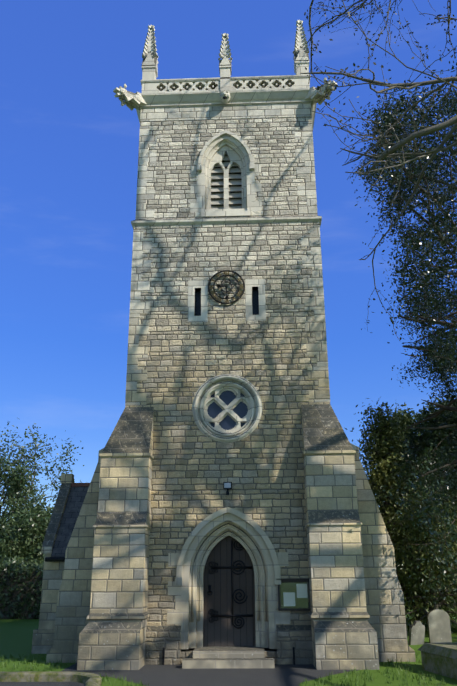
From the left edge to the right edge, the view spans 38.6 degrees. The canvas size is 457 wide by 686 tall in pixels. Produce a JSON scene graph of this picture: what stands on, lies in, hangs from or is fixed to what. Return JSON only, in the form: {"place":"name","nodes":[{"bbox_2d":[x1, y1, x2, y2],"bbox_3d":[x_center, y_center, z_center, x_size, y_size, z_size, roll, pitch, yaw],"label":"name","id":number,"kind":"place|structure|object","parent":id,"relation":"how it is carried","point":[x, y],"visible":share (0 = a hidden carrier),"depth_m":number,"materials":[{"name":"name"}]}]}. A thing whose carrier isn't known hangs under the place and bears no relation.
{"place":"outdoors","nodes":[
{"label":"outdoors","id":0,"kind":"place"},
{"bbox_2d":[0,485,56,570],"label":"bush","id":1,"kind":"object","parent":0,"point":[28,527],"depth_m":36.37,"materials":[{"name":"green plant"}]},
{"bbox_2d":[0,418,90,542],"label":"oak tree","id":2,"kind":"object","parent":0,"point":[14,481],"depth_m":41.29,"materials":[{"name":"green plant"}]},
{"bbox_2d":[45,557,64,561],"bbox_3d":[-3.610,5.640,17.012,2.350,0.120,0.120,-1,-20,2],"label":"gutter","id":3,"kind":"object","parent":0,"point":[54,559],"visible":0.35,"depth_m":17.00,"materials":[{"name":"black metal"}]},
{"bbox_2d":[0,663,356,685],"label":"tarmac path","id":4,"kind":"structure","parent":0,"point":[277,675],"depth_m":12.60,"materials":[{"name":"grey asphalt"}]},
{"bbox_2d":[0,671,101,685],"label":"kerb stones","id":5,"kind":"object","parent":4,"relation":"on","point":[89,679],"visible":0.98,"depth_m":12.11,"materials":[{"name":"beige stone"}]},
{"bbox_2d":[162,647,294,664],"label":"boot scrapers","id":6,"kind":"object","parent":4,"relation":"on","point":[163,656],"visible":0.9,"depth_m":14.17,"materials":[{"name":"metal"}]},
{"bbox_2d":[136,116,311,219],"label":"tower wall","id":7,"kind":"structure","parent":0,"point":[273,144],"depth_m":18.64,"materials":[{"name":"beige stone"}]},
{"bbox_2d":[160,83,290,89],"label":"parapet bosses","id":8,"kind":"object","parent":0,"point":[237,86],"visible":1,"depth_m":19.57,"materials":[{"name":"stone"}]},
{"bbox_2d":[0,597,456,685],"bbox_3d":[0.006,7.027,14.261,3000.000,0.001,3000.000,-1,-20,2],"label":"ground grass","id":9,"kind":"structure","parent":0,"point":[16,636],"depth_m":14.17,"materials":[{"name":"green plant"}]},
{"bbox_2d":[0,555,43,619],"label":"hedge","id":10,"kind":"object","parent":9,"relation":"on","point":[13,564],"depth_m":29.77,"materials":[{"name":"green plant"}]},
{"bbox_2d":[31,474,73,653],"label":"annex walls","id":11,"kind":"structure","parent":9,"relation":"on","point":[43,633],"depth_m":17.06,"materials":[{"name":"beige stone"}]},
{"bbox_2d":[51,486,88,556],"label":"annex roof","id":12,"kind":"structure","parent":11,"relation":"on","point":[75,500],"depth_m":18.13,"materials":[{"name":"grey stone"}]},
{"bbox_2d":[71,483,89,486],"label":"annex ridge tiles","id":13,"kind":"object","parent":12,"relation":"on","point":[79,484],"visible":0.21,"depth_m":19.13,"materials":[{"name":"tile"}]},
{"bbox_2d":[125,222,329,663],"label":"tower wall","id":14,"kind":"structure","parent":9,"relation":"on","point":[260,467],"depth_m":16.43,"materials":[{"name":"beige stone"}]},
{"bbox_2d":[131,88,321,648],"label":"stone trim","id":15,"kind":"structure","parent":14,"relation":"attached to","point":[192,635],"depth_m":17.09,"materials":[{"name":"stone"}]},
{"bbox_2d":[113,77,336,110],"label":"gargoyles","id":16,"kind":"object","parent":15,"relation":"attached to","point":[132,100],"visible":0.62,"depth_m":18.96,"materials":[{"name":"stone"}]},
{"bbox_2d":[220,88,229,103],"bbox_3d":[-0.098,-7.242,19.171,0.393,0.480,0.440,-1,-20,2],"label":"grotesque head","id":17,"kind":"object","parent":15,"relation":"attached to","point":[225,92],"visible":0.96,"depth_m":19.03},
{"bbox_2d":[154,78,296,92],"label":"parapet panels","id":18,"kind":"object","parent":15,"relation":"attached to","point":[207,85],"visible":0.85,"depth_m":19.54,"materials":[{"name":"beige stone"}]},
{"bbox_2d":[141,20,310,92],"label":"parapet with pinnacles","id":19,"kind":"structure","parent":15,"relation":"on","point":[150,63],"depth_m":19.76,"materials":[{"name":"beige stone"}]},
{"bbox_2d":[209,146,243,208],"bbox_3d":[-0.066,-4.712,18.731,1.010,2.216,0.120,-1,-20,2],"label":"window tracery","id":20,"kind":"object","parent":15,"relation":"attached to","point":[219,155],"visible":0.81,"depth_m":18.81,"materials":[{"name":"stone"}]},
{"bbox_2d":[207,391,247,429],"bbox_3d":[-0.022,1.701,16.444,1.240,1.240,0.020,-1,-20,2],"label":"window glass","id":21,"kind":"object","parent":15,"relation":"attached to","point":[215,410],"depth_m":16.43,"materials":[{"name":"blue glass"}]},
{"bbox_2d":[204,386,250,431],"bbox_3d":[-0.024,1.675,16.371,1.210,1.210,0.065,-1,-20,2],"label":"round window tracery","id":22,"kind":"object","parent":15,"relation":"attached to","point":[226,408],"visible":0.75,"depth_m":16.36,"materials":[{"name":"stone"}]},
{"bbox_2d":[189,140,268,621],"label":"arch mouldings","id":23,"kind":"object","parent":15,"relation":"attached to","point":[213,531],"visible":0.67,"depth_m":15.21,"materials":[{"name":"stone"}]},
{"bbox_2d":[211,153,241,208],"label":"window louvers","id":24,"kind":"object","parent":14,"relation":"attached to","point":[235,189],"visible":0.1,"depth_m":18.70,"materials":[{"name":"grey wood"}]},
{"bbox_2d":[208,270,244,303],"bbox_3d":[-0.055,-1.482,17.224,0.984,0.984,0.115,-1,-20,2],"label":"clock","id":25,"kind":"object","parent":14,"relation":"attached to","point":[226,291],"visible":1,"depth_m":17.20,"materials":[{"name":"brown metal"}]},
{"bbox_2d":[210,271,242,301],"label":"clock numerals","id":26,"kind":"object","parent":25,"relation":"attached to","point":[220,299],"visible":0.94,"depth_m":17.18,"materials":[{"name":"metal"}]},
{"bbox_2d":[211,155,241,205],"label":"louver gaps","id":27,"kind":"object","parent":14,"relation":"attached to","point":[229,185],"depth_m":18.96,"materials":[{"name":"black"}]},
{"bbox_2d":[193,375,260,441],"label":"rose rolls","id":28,"kind":"object","parent":14,"relation":"attached to","point":[229,435],"visible":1,"depth_m":16.18,"materials":[{"name":"stone"}]},
{"bbox_2d":[195,290,258,315],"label":"slit windows","id":29,"kind":"structure","parent":14,"relation":"attached to","point":[255,304],"depth_m":17.36,"materials":[{"name":"black glass"}]},
{"bbox_2d":[223,482,231,494],"bbox_3d":[-0.020,3.456,15.470,0.200,0.300,0.104,-1,-20,2],"label":"flood light","id":30,"kind":"object","parent":14,"relation":"attached to","point":[227,492],"depth_m":15.44,"materials":[{"name":"black metal"}]},
{"bbox_2d":[182,646,274,668],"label":"door steps","id":31,"kind":"structure","parent":14,"relation":"attached to","point":[229,657],"depth_m":13.86,"materials":[{"name":"beige stone"}]},
{"bbox_2d":[145,625,312,664],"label":"tower plinth","id":32,"kind":"structure","parent":14,"relation":"attached to","point":[289,638],"depth_m":14.30,"materials":[{"name":"beige stone"}]},
{"bbox_2d":[203,536,255,646],"bbox_3d":[0.016,5.783,15.285,1.220,2.430,0.060,-1,-20,2],"label":"door leaf","id":33,"kind":"object","parent":14,"relation":"in","point":[222,632],"visible":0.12,"depth_m":15.19,"materials":[{"name":"brown wood"}]},
{"bbox_2d":[207,540,252,628],"bbox_3d":[0.033,5.632,15.287,1.060,1.961,0.033,-1,-20,2],"label":"door ironwork","id":34,"kind":"object","parent":33,"relation":"attached to","point":[240,567],"depth_m":15.22,"materials":[{"name":"black metal"}]},
{"bbox_2d":[278,578,310,610],"bbox_3d":[1.494,5.644,14.629,0.820,0.675,0.118,-1,-20,2],"label":"notice board frame","id":35,"kind":"object","parent":14,"relation":"attached to","point":[284,580],"visible":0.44,"depth_m":14.62,"materials":[{"name":"black wood"}]},
{"bbox_2d":[280,582,309,607],"bbox_3d":[1.495,5.675,14.666,0.660,0.540,0.028,-1,-20,2],"label":"notice board backing","id":36,"kind":"object","parent":35,"relation":"in","point":[297,600],"depth_m":14.65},
{"bbox_2d":[283,584,307,605],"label":"paper notices","id":37,"kind":"object","parent":36,"relation":"attached to","point":[286,594],"depth_m":14.65,"materials":[{"name":"white paper"}]},
{"bbox_2d":[280,582,309,607],"bbox_3d":[1.493,5.656,14.612,0.660,0.540,0.003,-1,-20,2],"label":"notice board glass","id":38,"kind":"object","parent":35,"relation":"in","point":[294,595],"visible":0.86,"depth_m":14.61,"materials":[{"name":"clear glass"}]},
{"bbox_2d":[46,103,415,669],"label":"corner buttresses","id":39,"kind":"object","parent":9,"relation":"on","point":[356,614],"visible":0.6,"depth_m":14.99,"materials":[{"name":"stone"}]},
{"bbox_2d":[345,398,453,623],"bbox_3d":[6.144,6.369,24.595,4.789,8.659,4.474,-1,-20,2],"label":"tree","id":40,"kind":"object","parent":9,"relation":"on","point":[368,451],"depth_m":24.86,"materials":[{"name":"green plant"}]},
{"bbox_2d":[350,56,456,611],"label":"holm oak tree","id":41,"kind":"object","parent":9,"relation":"on","point":[450,343],"depth_m":19.32,"materials":[{"name":"green plant"}]},
{"bbox_2d":[362,403,450,619],"bbox_3d":[8.186,7.446,28.872,8.367,9.458,9.080,-1,-20,2],"label":"yew tree","id":42,"kind":"object","parent":9,"relation":"on","point":[402,418],"depth_m":29.46,"materials":[{"name":"green plant"}]},
{"bbox_2d":[370,392,456,619],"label":"yew tree","id":43,"kind":"object","parent":9,"relation":"on","point":[426,434],"depth_m":25.44,"materials":[{"name":"green plant"}]},
{"bbox_2d":[385,480,456,634],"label":"tree","id":44,"kind":"object","parent":9,"relation":"on","point":[410,555],"depth_m":21.13,"materials":[{"name":"green plant"}]},
{"bbox_2d":[408,609,451,644],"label":"headstones","id":45,"kind":"object","parent":9,"relation":"on","point":[439,627],"visible":0.9,"depth_m":18.16,"materials":[{"name":"stone"}]},
{"bbox_2d":[418,642,456,679],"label":"chest tomb","id":46,"kind":"object","parent":9,"relation":"on","point":[439,658],"visible":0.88,"depth_m":12.67,"materials":[{"name":"grey stone"}]},
{"bbox_2d":[423,500,456,632],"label":"tree","id":47,"kind":"object","parent":9,"relation":"on","point":[453,592],"depth_m":21.65,"materials":[{"name":"green plant"}]},
{"bbox_2d":[0,0,456,568],"label":"sky","id":48,"kind":"structure","parent":0,"point":[69,147],"materials":[{"name":"blue"}]},
{"bbox_2d":[300,0,456,340],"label":"bare tree branches","id":49,"kind":"object","parent":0,"point":[426,131],"depth_m":12.19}
]}

